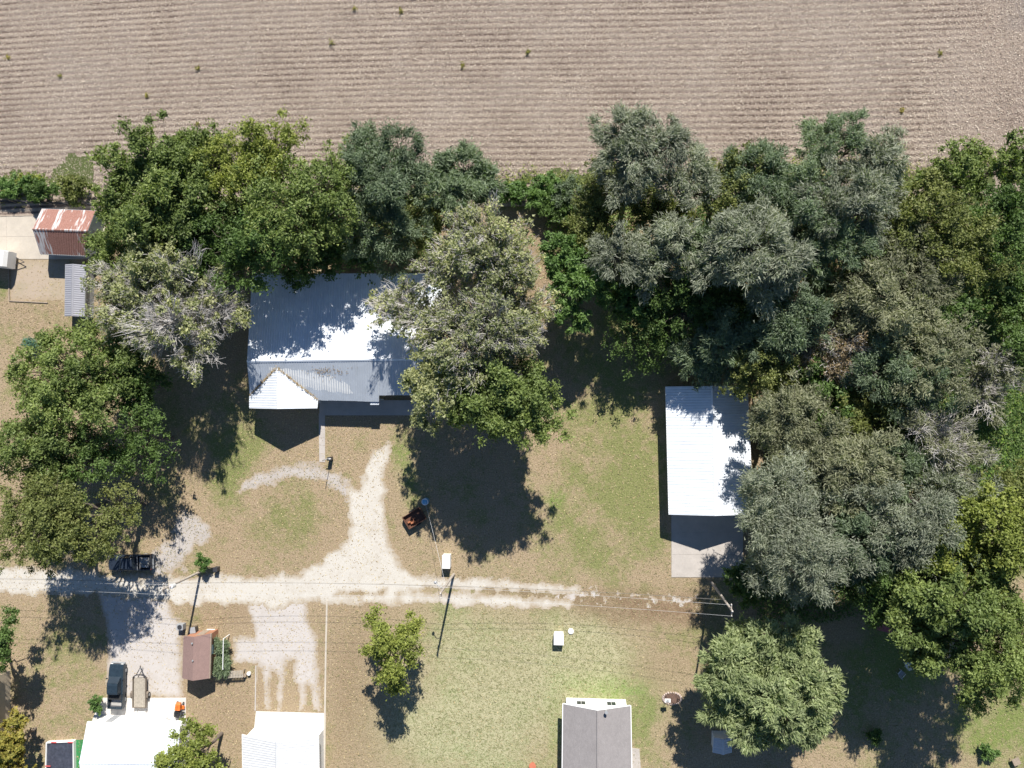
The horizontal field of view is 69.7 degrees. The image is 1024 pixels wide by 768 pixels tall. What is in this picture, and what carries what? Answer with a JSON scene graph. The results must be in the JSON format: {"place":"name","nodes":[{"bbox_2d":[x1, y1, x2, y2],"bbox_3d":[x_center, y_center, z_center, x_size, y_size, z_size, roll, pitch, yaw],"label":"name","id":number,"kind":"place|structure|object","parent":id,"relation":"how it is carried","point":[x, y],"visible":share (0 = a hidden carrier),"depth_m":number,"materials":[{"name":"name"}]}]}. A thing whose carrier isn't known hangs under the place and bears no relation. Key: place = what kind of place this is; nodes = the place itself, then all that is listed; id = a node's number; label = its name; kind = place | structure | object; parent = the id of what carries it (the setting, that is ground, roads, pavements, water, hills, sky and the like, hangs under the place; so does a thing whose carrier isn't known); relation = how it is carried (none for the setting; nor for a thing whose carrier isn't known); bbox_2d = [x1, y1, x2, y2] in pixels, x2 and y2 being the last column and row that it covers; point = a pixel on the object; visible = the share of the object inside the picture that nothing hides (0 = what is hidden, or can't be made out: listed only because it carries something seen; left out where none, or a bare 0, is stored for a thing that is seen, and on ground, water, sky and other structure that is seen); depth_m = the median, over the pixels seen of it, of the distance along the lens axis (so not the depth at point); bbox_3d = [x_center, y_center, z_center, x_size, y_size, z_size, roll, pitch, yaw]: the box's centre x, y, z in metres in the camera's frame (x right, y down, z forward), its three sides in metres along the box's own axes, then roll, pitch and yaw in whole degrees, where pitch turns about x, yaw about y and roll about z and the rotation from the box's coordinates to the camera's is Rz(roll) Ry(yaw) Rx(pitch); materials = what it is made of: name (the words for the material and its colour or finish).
{"place":"outdoors","nodes":[
{"label":"outdoors","id":0,"kind":"place"},
{"bbox_2d":[0,440,582,611],"bbox_3d":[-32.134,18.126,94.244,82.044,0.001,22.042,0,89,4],"label":"gravel road","id":1,"kind":"structure","parent":0,"point":[399,574],"depth_m":93.36,"materials":[{"name":"beige gravel"}]},
{"bbox_2d":[0,197,1023,767],"bbox_3d":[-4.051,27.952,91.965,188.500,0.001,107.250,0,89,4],"label":"lawn","id":2,"kind":"structure","parent":0,"point":[650,453],"depth_m":92.00,"materials":[{"name":"green plant"}]},
{"bbox_2d":[0,706,36,767],"bbox_3d":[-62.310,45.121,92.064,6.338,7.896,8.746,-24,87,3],"label":"broadleaf tree","id":3,"kind":"object","parent":2,"relation":"on","point":[12,749],"visible":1,"depth_m":90.82,"materials":[{"name":"yellow plant"}]},
{"bbox_2d":[10,259,68,302],"bbox_3d":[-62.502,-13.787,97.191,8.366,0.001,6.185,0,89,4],"label":"dirt yard","id":4,"kind":"structure","parent":2,"relation":"on","point":[29,270],"depth_m":97.19,"materials":[{"name":"soil"}]},
{"bbox_2d":[0,395,93,495],"bbox_3d":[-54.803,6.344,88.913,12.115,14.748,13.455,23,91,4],"label":"broadleaf tree","id":5,"kind":"object","parent":2,"relation":"on","point":[42,451],"visible":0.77,"depth_m":84.55,"materials":[{"name":"green plant"}]},
{"bbox_2d":[0,216,105,258],"bbox_3d":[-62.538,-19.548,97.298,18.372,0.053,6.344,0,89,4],"label":"concrete pad","id":6,"kind":"object","parent":2,"relation":"on","point":[21,242],"visible":0.35,"depth_m":97.46,"materials":[{"name":"beige concrete"}]},
{"bbox_2d":[32,208,103,257],"bbox_3d":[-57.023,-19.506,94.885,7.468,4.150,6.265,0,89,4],"label":"shed","id":7,"kind":"structure","parent":6,"relation":"on","point":[59,232],"depth_m":93.77,"materials":[{"name":"red metal"}]},
{"bbox_2d":[0,465,107,579],"bbox_3d":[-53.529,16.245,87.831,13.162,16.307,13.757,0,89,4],"label":"broadleaf tree","id":8,"kind":"object","parent":2,"relation":"on","point":[42,548],"visible":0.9,"depth_m":82.39,"materials":[{"name":"green plant"}]},
{"bbox_2d":[2,313,138,439],"bbox_3d":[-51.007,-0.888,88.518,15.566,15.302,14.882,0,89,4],"label":"broadleaf tree","id":9,"kind":"object","parent":2,"relation":"on","point":[38,393],"visible":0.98,"depth_m":84.09,"materials":[{"name":"green plant"}]},
{"bbox_2d":[21,471,145,568],"bbox_3d":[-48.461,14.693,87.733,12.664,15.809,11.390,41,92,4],"label":"broadleaf tree","id":10,"kind":"object","parent":2,"relation":"on","point":[105,516],"visible":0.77,"depth_m":83.87,"materials":[{"name":"green plant"}]},
{"bbox_2d":[53,420,131,501],"bbox_3d":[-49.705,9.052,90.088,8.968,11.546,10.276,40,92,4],"label":"broadleaf tree","id":11,"kind":"object","parent":2,"relation":"on","point":[94,445],"visible":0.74,"depth_m":86.39,"materials":[{"name":"green plant"}]},
{"bbox_2d":[78,223,135,274],"bbox_3d":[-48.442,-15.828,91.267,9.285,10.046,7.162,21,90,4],"label":"broadleaf tree","id":12,"kind":"object","parent":2,"relation":"on","point":[105,244],"visible":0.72,"depth_m":88.40,"materials":[{"name":"green plant"}]},
{"bbox_2d":[85,345,173,422],"bbox_3d":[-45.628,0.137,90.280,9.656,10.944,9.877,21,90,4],"label":"broadleaf tree","id":13,"kind":"object","parent":2,"relation":"on","point":[150,371],"visible":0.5,"depth_m":87.23,"materials":[{"name":"green plant"}]},
{"bbox_2d":[78,254,182,347],"bbox_3d":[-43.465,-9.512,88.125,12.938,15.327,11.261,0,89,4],"label":"broadleaf tree","id":14,"kind":"object","parent":2,"relation":"on","point":[129,297],"visible":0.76,"depth_m":83.39,"materials":[{"name":"green plant"}]},
{"bbox_2d":[79,715,189,767],"bbox_3d":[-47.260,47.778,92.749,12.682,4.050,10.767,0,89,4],"label":"house","id":15,"kind":"structure","parent":2,"relation":"on","point":[114,741],"depth_m":91.42,"materials":[{"name":"white paint"}]},
{"bbox_2d":[101,391,181,486],"bbox_3d":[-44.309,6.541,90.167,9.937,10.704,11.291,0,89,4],"label":"broadleaf tree","id":16,"kind":"object","parent":2,"relation":"on","point":[152,448],"visible":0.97,"depth_m":87.17,"materials":[{"name":"green plant"}]},
{"bbox_2d":[110,232,185,306],"bbox_3d":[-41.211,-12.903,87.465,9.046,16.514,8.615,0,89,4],"label":"broadleaf tree","id":17,"kind":"object","parent":2,"relation":"on","point":[136,259],"visible":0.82,"depth_m":82.33,"materials":[{"name":"green plant"}]},
{"bbox_2d":[84,109,223,243],"bbox_3d":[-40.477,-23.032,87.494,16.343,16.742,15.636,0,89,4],"label":"broadleaf tree","id":18,"kind":"object","parent":2,"relation":"on","point":[155,185],"visible":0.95,"depth_m":82.40,"materials":[{"name":"green plant"}]},
{"bbox_2d":[112,238,257,386],"bbox_3d":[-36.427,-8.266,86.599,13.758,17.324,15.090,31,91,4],"label":"bare tree","id":19,"kind":"object","parent":2,"relation":"on","point":[184,307],"visible":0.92,"depth_m":83.15,"materials":[{"name":"grey plant"}]},
{"bbox_2d":[150,713,228,767],"bbox_3d":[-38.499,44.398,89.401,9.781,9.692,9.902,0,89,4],"label":"broadleaf tree","id":20,"kind":"object","parent":2,"relation":"on","point":[172,756],"visible":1,"depth_m":86.50,"materials":[{"name":"green plant"}]},
{"bbox_2d":[182,629,217,680],"bbox_3d":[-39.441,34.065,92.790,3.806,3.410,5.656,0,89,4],"label":"shed","id":21,"kind":"structure","parent":2,"relation":"on","point":[198,655],"depth_m":91.72,"materials":[{"name":"brown"}]},
{"bbox_2d":[97,593,322,711],"bbox_3d":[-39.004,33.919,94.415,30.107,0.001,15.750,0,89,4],"label":"shared drive","id":22,"kind":"structure","parent":2,"relation":"on","point":[246,652],"depth_m":94.63,"materials":[{"name":"gravel"}]},
{"bbox_2d":[162,201,260,306],"bbox_3d":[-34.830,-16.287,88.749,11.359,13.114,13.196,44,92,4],"label":"broadleaf tree","id":23,"kind":"object","parent":2,"relation":"on","point":[202,235],"visible":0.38,"depth_m":84.35,"materials":[{"name":"green plant"}]},
{"bbox_2d":[185,104,313,209],"bbox_3d":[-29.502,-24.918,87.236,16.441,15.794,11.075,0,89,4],"label":"broadleaf tree","id":24,"kind":"object","parent":2,"relation":"on","point":[227,173],"visible":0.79,"depth_m":81.76,"materials":[{"name":"green plant"}]},
{"bbox_2d":[196,198,303,296],"bbox_3d":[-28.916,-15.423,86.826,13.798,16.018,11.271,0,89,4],"label":"broadleaf tree","id":25,"kind":"object","parent":2,"relation":"on","point":[238,245],"visible":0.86,"depth_m":82.65,"materials":[{"name":"green plant"}]},
{"bbox_2d":[150,458,352,574],"bbox_3d":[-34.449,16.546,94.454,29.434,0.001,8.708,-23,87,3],"label":"old drive","id":26,"kind":"structure","parent":2,"relation":"on","point":[182,544],"depth_m":94.80,"materials":[{"name":"gravel"}]},
{"bbox_2d":[242,727,323,767],"bbox_3d":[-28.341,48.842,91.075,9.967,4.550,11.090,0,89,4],"label":"workshop","id":27,"kind":"structure","parent":2,"relation":"on","point":[273,747],"depth_m":89.89,"materials":[{"name":"white paint"}]},
{"bbox_2d":[227,141,374,263],"bbox_3d":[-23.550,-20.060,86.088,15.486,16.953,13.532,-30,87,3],"label":"broadleaf tree","id":28,"kind":"object","parent":2,"relation":"on","point":[301,186],"visible":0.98,"depth_m":80.17,"materials":[{"name":"green plant"}]},
{"bbox_2d":[276,226,340,293],"bbox_3d":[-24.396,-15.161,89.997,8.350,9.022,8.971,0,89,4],"label":"broadleaf tree","id":29,"kind":"object","parent":2,"relation":"on","point":[302,270],"visible":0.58,"depth_m":88.05,"materials":[{"name":"green plant"}]},
{"bbox_2d":[247,273,441,414],"bbox_3d":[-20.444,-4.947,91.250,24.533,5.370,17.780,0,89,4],"label":"house","id":30,"kind":"structure","parent":2,"relation":"on","point":[321,323],"depth_m":89.88,"materials":[{"name":"white paint"}]},
{"bbox_2d":[338,117,435,224],"bbox_3d":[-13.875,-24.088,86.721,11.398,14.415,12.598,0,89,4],"label":"broadleaf tree","id":31,"kind":"object","parent":2,"relation":"on","point":[368,154],"visible":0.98,"depth_m":82.12,"materials":[{"name":"green plant"}]},
{"bbox_2d":[342,189,436,284],"bbox_3d":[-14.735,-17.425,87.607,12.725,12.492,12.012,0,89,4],"label":"broadleaf tree","id":32,"kind":"object","parent":2,"relation":"on","point":[397,232],"visible":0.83,"depth_m":84.58,"materials":[{"name":"green plant"}]},
{"bbox_2d":[358,602,427,700],"bbox_3d":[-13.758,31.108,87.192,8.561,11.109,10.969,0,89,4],"label":"broadleaf tree","id":33,"kind":"object","parent":2,"relation":"on","point":[383,645],"visible":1,"depth_m":84.55,"materials":[{"name":"green plant"}]},
{"bbox_2d":[364,275,447,354],"bbox_3d":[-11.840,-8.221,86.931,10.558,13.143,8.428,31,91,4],"label":"broadleaf tree","id":34,"kind":"object","parent":2,"relation":"on","point":[393,302],"visible":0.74,"depth_m":83.08,"materials":[{"name":"green plant"}]},
{"bbox_2d":[396,329,477,439],"bbox_3d":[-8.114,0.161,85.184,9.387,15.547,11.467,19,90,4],"label":"broadleaf tree","id":35,"kind":"object","parent":2,"relation":"on","point":[425,384],"visible":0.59,"depth_m":80.89,"materials":[{"name":"green plant"}]},
{"bbox_2d":[412,136,509,229],"bbox_3d":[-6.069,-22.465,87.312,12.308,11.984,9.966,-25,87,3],"label":"broadleaf tree","id":36,"kind":"object","parent":2,"relation":"on","point":[458,184],"visible":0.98,"depth_m":83.66,"materials":[{"name":"green plant"}]},
{"bbox_2d":[407,187,542,312],"bbox_3d":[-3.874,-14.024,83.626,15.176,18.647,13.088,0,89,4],"label":"broadleaf tree","id":37,"kind":"object","parent":2,"relation":"on","point":[468,253],"visible":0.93,"depth_m":78.30,"materials":[{"name":"green plant"}]},
{"bbox_2d":[412,285,548,401],"bbox_3d":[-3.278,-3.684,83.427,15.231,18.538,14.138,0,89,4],"label":"broadleaf tree","id":38,"kind":"object","parent":2,"relation":"on","point":[493,325],"visible":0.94,"depth_m":77.60,"materials":[{"name":"green plant"}]},
{"bbox_2d":[439,351,549,448],"bbox_3d":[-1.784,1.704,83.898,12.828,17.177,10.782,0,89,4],"label":"broadleaf tree","id":39,"kind":"object","parent":2,"relation":"on","point":[489,403],"visible":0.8,"depth_m":78.01,"materials":[{"name":"green plant"}]},
{"bbox_2d":[0,200,1022,767],"bbox_3d":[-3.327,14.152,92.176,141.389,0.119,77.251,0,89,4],"label":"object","id":40,"kind":"object","parent":2,"relation":"on","point":[344,552],"visible":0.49,"depth_m":93.72,"materials":[{"name":"brown plant"}]},
{"bbox_2d":[459,235,563,366],"bbox_3d":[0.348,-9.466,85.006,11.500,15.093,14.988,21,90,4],"label":"broadleaf tree","id":41,"kind":"object","parent":2,"relation":"on","point":[535,308],"visible":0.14,"depth_m":81.09,"materials":[{"name":"green plant"}]},
{"bbox_2d":[479,348,577,451],"bbox_3d":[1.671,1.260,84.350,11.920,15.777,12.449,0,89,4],"label":"broadleaf tree","id":42,"kind":"object","parent":2,"relation":"on","point":[544,410],"visible":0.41,"depth_m":79.38,"materials":[{"name":"green plant"}]},
{"bbox_2d":[526,230,612,334],"bbox_3d":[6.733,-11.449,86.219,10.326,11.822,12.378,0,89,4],"label":"broadleaf tree","id":43,"kind":"object","parent":2,"relation":"on","point":[573,281],"visible":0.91,"depth_m":82.89,"materials":[{"name":"green plant"}]},
{"bbox_2d":[559,191,617,250],"bbox_3d":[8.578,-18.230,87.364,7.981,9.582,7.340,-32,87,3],"label":"broadleaf tree","id":44,"kind":"object","parent":2,"relation":"on","point":[584,230],"visible":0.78,"depth_m":84.05,"materials":[{"name":"green plant"}]},
{"bbox_2d":[562,698,631,767],"bbox_3d":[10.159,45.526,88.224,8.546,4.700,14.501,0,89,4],"label":"house","id":45,"kind":"structure","parent":2,"relation":"on","point":[596,732],"depth_m":87.11,"materials":[{"name":"grey metal"}]},
{"bbox_2d":[582,218,668,286],"bbox_3d":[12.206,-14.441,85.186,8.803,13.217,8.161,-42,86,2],"label":"willow tree","id":46,"kind":"object","parent":2,"relation":"on","point":[618,248],"visible":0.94,"depth_m":79.83,"materials":[{"name":"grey plant"}]},
{"bbox_2d":[597,270,662,333],"bbox_3d":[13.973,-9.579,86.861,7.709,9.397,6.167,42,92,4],"label":"young tree","id":47,"kind":"object","parent":2,"relation":"on","point":[625,301],"visible":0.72,"depth_m":84.31,"materials":[{"name":"green plant"}]},
{"bbox_2d":[580,98,698,213],"bbox_3d":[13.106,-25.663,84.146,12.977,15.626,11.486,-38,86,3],"label":"willow tree","id":48,"kind":"object","parent":2,"relation":"on","point":[628,144],"visible":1,"depth_m":78.54,"materials":[{"name":"green plant"}]},
{"bbox_2d":[600,303,698,380],"bbox_3d":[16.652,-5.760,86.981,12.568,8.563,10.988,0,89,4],"label":"broadleaf tree","id":49,"kind":"object","parent":2,"relation":"on","point":[658,343],"visible":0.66,"depth_m":85.62,"materials":[{"name":"green plant"}]},
{"bbox_2d":[623,210,702,305],"bbox_3d":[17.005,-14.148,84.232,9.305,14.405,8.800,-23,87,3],"label":"willow tree","id":50,"kind":"object","parent":2,"relation":"on","point":[667,234],"visible":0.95,"depth_m":79.37,"materials":[{"name":"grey plant"}]},
{"bbox_2d":[652,139,725,216],"bbox_3d":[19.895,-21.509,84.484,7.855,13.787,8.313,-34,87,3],"label":"willow tree","id":51,"kind":"object","parent":2,"relation":"on","point":[680,183],"visible":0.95,"depth_m":79.22,"materials":[{"name":"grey plant"}]},
{"bbox_2d":[643,260,738,341],"bbox_3d":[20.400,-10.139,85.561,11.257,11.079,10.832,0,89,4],"label":"broadleaf tree","id":52,"kind":"object","parent":2,"relation":"on","point":[680,293],"visible":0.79,"depth_m":83.26,"materials":[{"name":"green plant"}]},
{"bbox_2d":[665,322,724,392],"bbox_3d":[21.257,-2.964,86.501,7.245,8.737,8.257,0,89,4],"label":"willow tree","id":53,"kind":"object","parent":2,"relation":"on","point":[686,352],"visible":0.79,"depth_m":83.73,"materials":[{"name":"green plant"}]},
{"bbox_2d":[671,515,742,576],"bbox_3d":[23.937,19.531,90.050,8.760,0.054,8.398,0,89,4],"label":"garage apron","id":54,"kind":"object","parent":2,"relation":"on","point":[695,546],"visible":0.81,"depth_m":90.05,"materials":[{"name":"concrete"}]},
{"bbox_2d":[665,386,751,515],"bbox_3d":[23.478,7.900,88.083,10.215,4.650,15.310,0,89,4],"label":"garage","id":55,"kind":"structure","parent":2,"relation":"on","point":[708,446],"depth_m":86.51,"materials":[{"name":"white paint"}]},
{"bbox_2d":[688,137,771,215],"bbox_3d":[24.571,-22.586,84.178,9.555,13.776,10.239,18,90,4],"label":"broadleaf tree","id":56,"kind":"object","parent":2,"relation":"on","point":[722,198],"visible":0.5,"depth_m":79.04,"materials":[{"name":"green plant"}]},
{"bbox_2d":[695,302,789,389],"bbox_3d":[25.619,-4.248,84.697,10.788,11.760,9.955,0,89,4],"label":"willow tree","id":57,"kind":"object","parent":2,"relation":"on","point":[740,338],"visible":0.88,"depth_m":81.30,"materials":[{"name":"green plant"}]},
{"bbox_2d":[689,192,819,324],"bbox_3d":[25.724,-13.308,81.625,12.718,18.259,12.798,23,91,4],"label":"willow tree","id":58,"kind":"object","parent":2,"relation":"on","point":[742,251],"visible":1,"depth_m":75.53,"materials":[{"name":"green plant"}]},
{"bbox_2d":[717,337,804,401],"bbox_3d":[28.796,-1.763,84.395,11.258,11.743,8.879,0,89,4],"label":"broadleaf tree","id":59,"kind":"object","parent":2,"relation":"on","point":[768,376],"visible":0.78,"depth_m":81.55,"materials":[{"name":"green plant"}]},
{"bbox_2d":[718,136,813,212],"bbox_3d":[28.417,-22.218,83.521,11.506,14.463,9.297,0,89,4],"label":"willow tree","id":60,"kind":"object","parent":2,"relation":"on","point":[778,173],"visible":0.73,"depth_m":78.30,"materials":[{"name":"green plant"}]},
{"bbox_2d":[691,610,848,755],"bbox_3d":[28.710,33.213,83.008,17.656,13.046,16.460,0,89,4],"label":"feathery tree","id":61,"kind":"object","parent":2,"relation":"on","point":[758,687],"visible":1,"depth_m":79.91,"materials":[{"name":"green plant"}]},
{"bbox_2d":[731,442,845,536],"bbox_3d":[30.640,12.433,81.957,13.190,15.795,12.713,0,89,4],"label":"willow tree","id":62,"kind":"object","parent":2,"relation":"on","point":[755,485],"visible":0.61,"depth_m":77.26,"materials":[{"name":"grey plant"}]},
{"bbox_2d":[744,272,839,364],"bbox_3d":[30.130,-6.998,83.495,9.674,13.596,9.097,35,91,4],"label":"willow tree","id":63,"kind":"object","parent":2,"relation":"on","point":[818,310],"visible":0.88,"depth_m":78.28,"materials":[{"name":"green plant"}]},
{"bbox_2d":[741,368,852,468],"bbox_3d":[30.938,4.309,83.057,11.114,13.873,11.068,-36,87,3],"label":"willow tree","id":64,"kind":"object","parent":2,"relation":"on","point":[786,425],"visible":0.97,"depth_m":78.69,"materials":[{"name":"green plant"}]},
{"bbox_2d":[758,147,841,243],"bbox_3d":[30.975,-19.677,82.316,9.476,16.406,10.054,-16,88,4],"label":"willow tree","id":65,"kind":"object","parent":2,"relation":"on","point":[807,169],"visible":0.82,"depth_m":76.87,"materials":[{"name":"green plant"}]},
{"bbox_2d":[732,487,881,612],"bbox_3d":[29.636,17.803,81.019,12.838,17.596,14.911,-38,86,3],"label":"willow tree","id":66,"kind":"object","parent":2,"relation":"on","point":[799,548],"visible":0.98,"depth_m":75.80,"materials":[{"name":"green plant"}]},
{"bbox_2d":[776,293,877,388],"bbox_3d":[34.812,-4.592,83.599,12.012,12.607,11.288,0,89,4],"label":"dying tree","id":67,"kind":"object","parent":2,"relation":"on","point":[842,365],"visible":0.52,"depth_m":80.30,"materials":[{"name":"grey plant"}]},
{"bbox_2d":[772,348,883,435],"bbox_3d":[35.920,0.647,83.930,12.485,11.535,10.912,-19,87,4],"label":"broadleaf tree","id":68,"kind":"object","parent":2,"relation":"on","point":[828,386],"visible":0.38,"depth_m":81.12,"materials":[{"name":"green plant"}]},
{"bbox_2d":[791,105,870,174],"bbox_3d":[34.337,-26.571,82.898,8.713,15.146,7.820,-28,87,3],"label":"leaning tree","id":69,"kind":"object","parent":2,"relation":"on","point":[849,141],"visible":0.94,"depth_m":78.09,"materials":[{"name":"green plant"}]},
{"bbox_2d":[787,202,883,291],"bbox_3d":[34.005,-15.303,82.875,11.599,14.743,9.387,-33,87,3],"label":"willow tree","id":70,"kind":"object","parent":2,"relation":"on","point":[826,251],"visible":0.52,"depth_m":77.94,"materials":[{"name":"green plant"}]},
{"bbox_2d":[775,425,905,518],"bbox_3d":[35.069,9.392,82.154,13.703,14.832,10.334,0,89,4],"label":"willow tree","id":71,"kind":"object","parent":2,"relation":"on","point":[858,460],"visible":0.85,"depth_m":76.92,"materials":[{"name":"green plant"}]},
{"bbox_2d":[803,258,892,359],"bbox_3d":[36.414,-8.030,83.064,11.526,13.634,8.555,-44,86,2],"label":"willow tree","id":72,"kind":"object","parent":2,"relation":"on","point":[842,303],"visible":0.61,"depth_m":78.89,"materials":[{"name":"green plant"}]},
{"bbox_2d":[673,185,1023,623],"bbox_3d":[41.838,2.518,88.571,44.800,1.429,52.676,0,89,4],"label":"undergrowth","id":73,"kind":"object","parent":2,"relation":"on","point":[1004,448],"visible":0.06,"depth_m":87.83,"materials":[{"name":"green plant"}]},
{"bbox_2d":[790,147,907,270],"bbox_3d":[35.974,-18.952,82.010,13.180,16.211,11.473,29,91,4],"label":"willow tree","id":74,"kind":"object","parent":2,"relation":"on","point":[868,192],"visible":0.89,"depth_m":76.58,"materials":[{"name":"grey plant"}]},
{"bbox_2d":[810,494,907,593],"bbox_3d":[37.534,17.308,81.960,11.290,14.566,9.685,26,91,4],"label":"willow tree","id":75,"kind":"object","parent":2,"relation":"on","point":[856,527],"visible":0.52,"depth_m":76.92,"materials":[{"name":"green plant"}]},
{"bbox_2d":[825,356,916,455],"bbox_3d":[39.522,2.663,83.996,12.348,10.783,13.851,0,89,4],"label":"broadleaf tree","id":76,"kind":"object","parent":2,"relation":"on","point":[868,419],"visible":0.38,"depth_m":80.84,"materials":[{"name":"green plant"}]},
{"bbox_2d":[829,524,918,633],"bbox_3d":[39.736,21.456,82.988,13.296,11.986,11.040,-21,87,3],"label":"broadleaf tree","id":77,"kind":"object","parent":2,"relation":"on","point":[876,592],"visible":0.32,"depth_m":79.96,"materials":[{"name":"green plant"}]},
{"bbox_2d":[844,122,911,190],"bbox_3d":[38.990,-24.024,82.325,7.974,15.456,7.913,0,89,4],"label":"willow tree","id":78,"kind":"object","parent":2,"relation":"on","point":[889,150],"visible":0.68,"depth_m":76.97,"materials":[{"name":"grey plant"}]},
{"bbox_2d":[839,250,950,353],"bbox_3d":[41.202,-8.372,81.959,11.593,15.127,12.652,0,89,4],"label":"willow tree","id":79,"kind":"object","parent":2,"relation":"on","point":[896,315],"visible":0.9,"depth_m":77.24,"materials":[{"name":"green plant"}]},
{"bbox_2d":[838,332,970,426],"bbox_3d":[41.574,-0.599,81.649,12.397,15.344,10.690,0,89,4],"label":"willow tree","id":80,"kind":"object","parent":2,"relation":"on","point":[902,373],"visible":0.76,"depth_m":78.00,"materials":[{"name":"green plant"}]},
{"bbox_2d":[837,464,978,579],"bbox_3d":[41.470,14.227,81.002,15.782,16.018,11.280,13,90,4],"label":"willow tree","id":81,"kind":"object","parent":2,"relation":"on","point":[920,527],"visible":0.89,"depth_m":75.17,"materials":[{"name":"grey plant"}]},
{"bbox_2d":[870,166,976,258],"bbox_3d":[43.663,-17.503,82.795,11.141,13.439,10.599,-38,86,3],"label":"broadleaf tree","id":82,"kind":"object","parent":2,"relation":"on","point":[908,215],"visible":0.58,"depth_m":78.28,"materials":[{"name":"green plant"}]},
{"bbox_2d":[876,217,970,311],"bbox_3d":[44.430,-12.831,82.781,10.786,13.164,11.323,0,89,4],"label":"broadleaf tree","id":83,"kind":"object","parent":2,"relation":"on","point":[930,276],"visible":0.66,"depth_m":78.54,"materials":[{"name":"green plant"}]},
{"bbox_2d":[895,400,979,471],"bbox_3d":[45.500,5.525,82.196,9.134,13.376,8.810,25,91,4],"label":"willow tree","id":84,"kind":"object","parent":2,"relation":"on","point":[926,423],"visible":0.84,"depth_m":78.06,"materials":[{"name":"green plant"}]},
{"bbox_2d":[891,308,989,411],"bbox_3d":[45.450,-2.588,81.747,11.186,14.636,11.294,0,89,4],"label":"willow tree","id":85,"kind":"object","parent":2,"relation":"on","point":[961,353],"visible":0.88,"depth_m":76.41,"materials":[{"name":"green plant"}]},
{"bbox_2d":[882,557,1007,689],"bbox_3d":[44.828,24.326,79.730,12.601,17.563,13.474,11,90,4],"label":"broadleaf tree","id":86,"kind":"object","parent":2,"relation":"on","point":[927,627],"visible":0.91,"depth_m":74.87,"materials":[{"name":"green plant"}]},
{"bbox_2d":[909,133,991,204],"bbox_3d":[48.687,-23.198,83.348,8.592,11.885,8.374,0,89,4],"label":"broadleaf tree","id":87,"kind":"object","parent":2,"relation":"on","point":[970,159],"visible":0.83,"depth_m":80.06,"materials":[{"name":"green plant"}]},
{"bbox_2d":[882,191,1023,285],"bbox_3d":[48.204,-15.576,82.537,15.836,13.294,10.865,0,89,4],"label":"broadleaf tree","id":88,"kind":"object","parent":2,"relation":"on","point":[957,241],"visible":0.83,"depth_m":78.38,"materials":[{"name":"green plant"}]},
{"bbox_2d":[905,462,1005,544],"bbox_3d":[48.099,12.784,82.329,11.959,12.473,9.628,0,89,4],"label":"willow tree","id":89,"kind":"object","parent":2,"relation":"on","point":[948,481],"visible":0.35,"depth_m":77.92,"materials":[{"name":"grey plant"}]},
{"bbox_2d":[918,427,1002,491],"bbox_3d":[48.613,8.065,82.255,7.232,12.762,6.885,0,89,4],"label":"willow tree","id":90,"kind":"object","parent":2,"relation":"on","point":[974,453],"visible":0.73,"depth_m":78.06,"materials":[{"name":"green plant"}]},
{"bbox_2d":[926,478,1023,610],"bbox_3d":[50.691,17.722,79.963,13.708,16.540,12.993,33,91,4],"label":"broadleaf tree","id":91,"kind":"object","parent":2,"relation":"on","point":[1006,560],"visible":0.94,"depth_m":75.20,"materials":[{"name":"green plant"}]},
{"bbox_2d":[934,572,1023,718],"bbox_3d":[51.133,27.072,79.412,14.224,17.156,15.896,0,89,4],"label":"broadleaf tree","id":92,"kind":"object","parent":2,"relation":"on","point":[1009,637],"visible":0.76,"depth_m":74.27,"materials":[{"name":"green plant"}]},
{"bbox_2d":[949,335,1023,427],"bbox_3d":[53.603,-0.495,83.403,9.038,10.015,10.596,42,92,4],"label":"willow tree","id":93,"kind":"object","parent":2,"relation":"on","point":[998,366],"visible":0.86,"depth_m":81.17,"materials":[{"name":"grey plant"}]},
{"bbox_2d":[966,177,1023,266],"bbox_3d":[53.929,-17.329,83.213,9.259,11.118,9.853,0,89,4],"label":"broadleaf tree","id":94,"kind":"object","parent":2,"relation":"on","point":[1007,200],"visible":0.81,"depth_m":79.11,"materials":[{"name":"green plant"}]},
{"bbox_2d":[976,126,1023,191],"bbox_3d":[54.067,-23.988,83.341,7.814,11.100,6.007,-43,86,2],"label":"broadleaf tree","id":95,"kind":"object","parent":2,"relation":"on","point":[1013,154],"visible":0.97,"depth_m":79.56,"materials":[{"name":"green plant"}]},
{"bbox_2d":[981,267,1023,333],"bbox_3d":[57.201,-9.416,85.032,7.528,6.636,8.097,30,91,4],"label":"broadleaf tree","id":96,"kind":"object","parent":2,"relation":"on","point":[1009,304],"visible":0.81,"depth_m":83.18,"materials":[{"name":"green plant"}]},
{"bbox_2d":[0,0,1023,215],"bbox_3d":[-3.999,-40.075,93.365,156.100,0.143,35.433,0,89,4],"label":"corn field","id":97,"kind":"structure","parent":0,"point":[31,209],"depth_m":93.14,"materials":[{"name":"soil"}]},
{"bbox_2d":[0,151,1023,198],"bbox_3d":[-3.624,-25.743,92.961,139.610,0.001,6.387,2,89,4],"label":"field margin","id":98,"kind":"object","parent":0,"point":[70,157],"visible":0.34,"depth_m":96.91,"materials":[{"name":"green plant"}]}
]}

